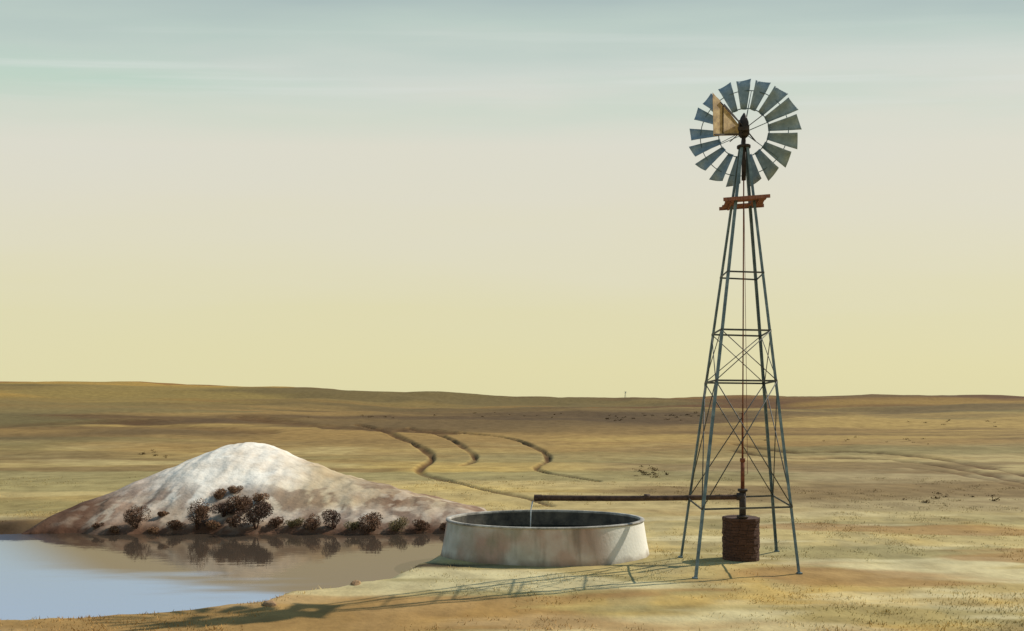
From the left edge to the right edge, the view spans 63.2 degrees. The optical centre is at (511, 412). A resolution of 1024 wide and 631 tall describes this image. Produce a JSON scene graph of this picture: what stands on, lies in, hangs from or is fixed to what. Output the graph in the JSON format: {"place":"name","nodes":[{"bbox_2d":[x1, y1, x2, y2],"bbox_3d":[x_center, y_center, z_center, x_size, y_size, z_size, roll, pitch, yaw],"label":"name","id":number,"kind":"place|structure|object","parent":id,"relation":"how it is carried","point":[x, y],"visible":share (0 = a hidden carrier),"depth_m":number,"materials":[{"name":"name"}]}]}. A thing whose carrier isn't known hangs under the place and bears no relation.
{"place":"outdoors","nodes":[
{"label":"outdoors","id":0,"kind":"place"},
{"bbox_2d":[0,533,444,619],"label":"water","id":1,"kind":"structure","parent":0,"point":[65,575],"depth_m":19.63,"materials":[{"name":"liquid"}]},
{"bbox_2d":[21,442,486,534],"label":"hill","id":2,"kind":"structure","parent":0,"point":[293,486],"depth_m":27.14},
{"bbox_2d":[91,522,103,527],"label":"bush","id":3,"kind":"object","parent":2,"relation":"on","point":[96,525],"visible":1,"depth_m":25.20,"materials":[{"name":"brown plant"}]},
{"bbox_2d":[108,525,119,532],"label":"bush","id":4,"kind":"object","parent":2,"relation":"on","point":[114,529],"visible":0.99,"depth_m":25.00,"materials":[{"name":"brown plant"}]},
{"bbox_2d":[123,505,150,528],"bbox_3d":[-11.419,3.215,25.328,0.810,0.823,0.616,0,0,-33],"label":"bush","id":5,"kind":"object","parent":2,"relation":"on","point":[134,519],"visible":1,"depth_m":25.22,"materials":[{"name":"brown plant"}]},
{"bbox_2d":[146,526,158,532],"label":"bush","id":6,"kind":"object","parent":2,"relation":"on","point":[156,530],"visible":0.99,"depth_m":25.15,"materials":[{"name":"brown plant"}]},
{"bbox_2d":[157,511,169,515],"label":"bush","id":7,"kind":"object","parent":2,"relation":"on","point":[162,513],"visible":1,"depth_m":25.79,"materials":[{"name":"brown plant"}]},
{"bbox_2d":[166,519,185,530],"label":"bush","id":8,"kind":"object","parent":2,"relation":"on","point":[175,524],"visible":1,"depth_m":25.27,"materials":[{"name":"brown plant"}]},
{"bbox_2d":[187,498,209,529],"bbox_3d":[-9.513,3.125,25.336,0.687,1.100,0.745,0,0,0],"label":"bush","id":9,"kind":"object","parent":2,"relation":"on","point":[201,514],"visible":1,"depth_m":25.24,"materials":[{"name":"brown plant"}]},
{"bbox_2d":[205,520,220,528],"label":"bush","id":10,"kind":"object","parent":2,"relation":"on","point":[213,524],"visible":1,"depth_m":25.25,"materials":[{"name":"brown plant"}]},
{"bbox_2d":[213,488,226,499],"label":"bush","id":11,"kind":"object","parent":2,"relation":"on","point":[219,494],"visible":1,"depth_m":26.75,"materials":[{"name":"brown plant"}]},
{"bbox_2d":[209,502,238,516],"bbox_3d":[-8.938,3.056,25.835,0.974,0.585,0.650,0,0,0],"label":"bush","id":12,"kind":"object","parent":2,"relation":"on","point":[222,509],"visible":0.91,"depth_m":25.73,"materials":[{"name":"brown plant"}]},
{"bbox_2d":[226,515,241,526],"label":"bush","id":13,"kind":"object","parent":2,"relation":"on","point":[230,521],"visible":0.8,"depth_m":25.18,"materials":[{"name":"brown plant"}]},
{"bbox_2d":[227,485,243,493],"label":"bush","id":14,"kind":"object","parent":2,"relation":"on","point":[233,488],"visible":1,"depth_m":27.06,"materials":[{"name":"brown plant"}]},
{"bbox_2d":[224,494,252,513],"bbox_3d":[-8.498,2.875,26.010,0.918,0.684,0.932,0,0,0],"label":"bush","id":15,"kind":"object","parent":2,"relation":"on","point":[242,502],"visible":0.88,"depth_m":25.82,"materials":[{"name":"brown plant"}]},
{"bbox_2d":[233,500,273,529],"bbox_3d":[-7.719,3.143,25.089,0.901,0.972,1.244,0,0,42],"label":"bush","id":16,"kind":"object","parent":2,"relation":"on","point":[261,509],"visible":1,"depth_m":24.97,"materials":[{"name":"brown plant"}]},
{"bbox_2d":[251,492,269,501],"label":"bush","id":17,"kind":"object","parent":2,"relation":"on","point":[260,496],"visible":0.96,"depth_m":26.47,"materials":[{"name":"brown plant"}]},
{"bbox_2d":[266,516,284,527],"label":"bush","id":18,"kind":"object","parent":2,"relation":"on","point":[276,521],"visible":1,"depth_m":25.32,"materials":[{"name":"brown plant"}]},
{"bbox_2d":[286,517,304,526],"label":"bush","id":19,"kind":"object","parent":2,"relation":"on","point":[297,521],"visible":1,"depth_m":25.36,"materials":[{"name":"green plant"}]},
{"bbox_2d":[302,513,320,529],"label":"bush","id":20,"kind":"object","parent":2,"relation":"on","point":[312,523],"visible":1,"depth_m":25.26,"materials":[{"name":"brown plant"}]},
{"bbox_2d":[321,509,340,528],"bbox_3d":[-5.527,3.276,25.289,0.497,0.728,0.698,0,0,24],"label":"bush","id":21,"kind":"object","parent":2,"relation":"on","point":[332,520],"visible":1,"depth_m":25.27,"materials":[{"name":"brown plant"}]},
{"bbox_2d":[343,521,359,529],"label":"bush","id":22,"kind":"object","parent":2,"relation":"on","point":[353,525],"visible":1,"depth_m":25.07,"materials":[{"name":"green plant"}]},
{"bbox_2d":[358,511,382,532],"bbox_3d":[-4.303,3.350,25.202,0.786,0.680,0.761,0,0,0],"label":"bush","id":23,"kind":"object","parent":2,"relation":"on","point":[372,523],"visible":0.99,"depth_m":25.11,"materials":[{"name":"brown plant"}]},
{"bbox_2d":[388,516,408,531],"bbox_3d":[-3.434,3.396,25.244,0.684,0.546,0.602,0,0,0],"label":"bush","id":24,"kind":"object","parent":2,"relation":"on","point":[399,523],"visible":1,"depth_m":25.16,"materials":[{"name":"green plant"}]},
{"bbox_2d":[412,519,429,530],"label":"bush","id":25,"kind":"object","parent":2,"relation":"on","point":[420,524],"visible":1,"depth_m":25.23,"materials":[{"name":"brown plant"}]},
{"bbox_2d":[439,523,445,529],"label":"bush","id":26,"kind":"object","parent":2,"relation":"on","point":[442,526],"visible":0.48,"depth_m":25.27,"materials":[{"name":"brown plant"}]},
{"bbox_2d":[0,381,1023,630],"bbox_3d":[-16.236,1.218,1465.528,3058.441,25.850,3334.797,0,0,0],"label":"ground","id":27,"kind":"structure","parent":0,"point":[88,435],"depth_m":38.44,"materials":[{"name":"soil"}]},
{"bbox_2d":[263,600,276,606],"bbox_3d":[-4.304,3.414,14.758,0.221,0.156,0.330,0,0,-33],"label":"rock","id":28,"kind":"object","parent":27,"relation":"on","point":[271,603],"visible":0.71,"depth_m":14.67,"materials":[{"name":"stone"}]},
{"bbox_2d":[350,580,360,585],"bbox_3d":[-3.113,3.419,16.554,0.205,0.168,0.290,0,0,-14],"label":"rock","id":29,"kind":"object","parent":27,"relation":"on","point":[355,582],"visible":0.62,"depth_m":16.50,"materials":[{"name":"stone"}]},
{"bbox_2d":[441,510,648,566],"bbox_3d":[0.800,3.050,20.200,5.080,1.000,3.658,0,0,0],"label":"water tank","id":30,"kind":"object","parent":27,"relation":"on","point":[600,538],"visible":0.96,"depth_m":18.82,"materials":[{"name":"concrete"}]},
{"bbox_2d":[505,525,584,526],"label":"water","id":31,"kind":"structure","parent":30,"relation":"in","point":[545,525],"depth_m":21.61,"materials":[{"name":"black liquid"}]},
{"bbox_2d":[139,411,999,502],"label":"scrub","id":32,"kind":"object","parent":27,"relation":"on","point":[645,473],"visible":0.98,"depth_m":44.49,"materials":[{"name":"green plant"}]},
{"bbox_2d":[678,79,802,578],"bbox_3d":[5.100,-2.043,18.650,2.810,11.155,3.350,0,0,0],"label":"windmill","id":33,"kind":"object","parent":27,"relation":"on","point":[721,119],"visible":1,"depth_m":18.74,"materials":[{"name":"metal"}]},
{"bbox_2d":[722,515,759,561],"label":"well curb","id":34,"kind":"structure","parent":27,"relation":"on","point":[741,538],"depth_m":19.00,"materials":[{"name":"brown brick"}]},
{"bbox_2d":[534,413,747,518],"bbox_3d":[2.978,1.240,19.560,4.976,2.480,0.254,0,0,12],"label":"pipe","id":35,"kind":"object","parent":34,"relation":"on","point":[740,496],"visible":0.97,"depth_m":19.36,"materials":[{"name":"metal"}]},
{"bbox_2d":[530,500,533,526],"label":"water","id":36,"kind":"structure","parent":35,"relation":"attached to","point":[530,512],"depth_m":20.04,"materials":[{"name":"grey liquid"}]},
{"bbox_2d":[0,0,1023,397],"label":"sky","id":37,"kind":"structure","parent":0,"point":[484,197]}
]}

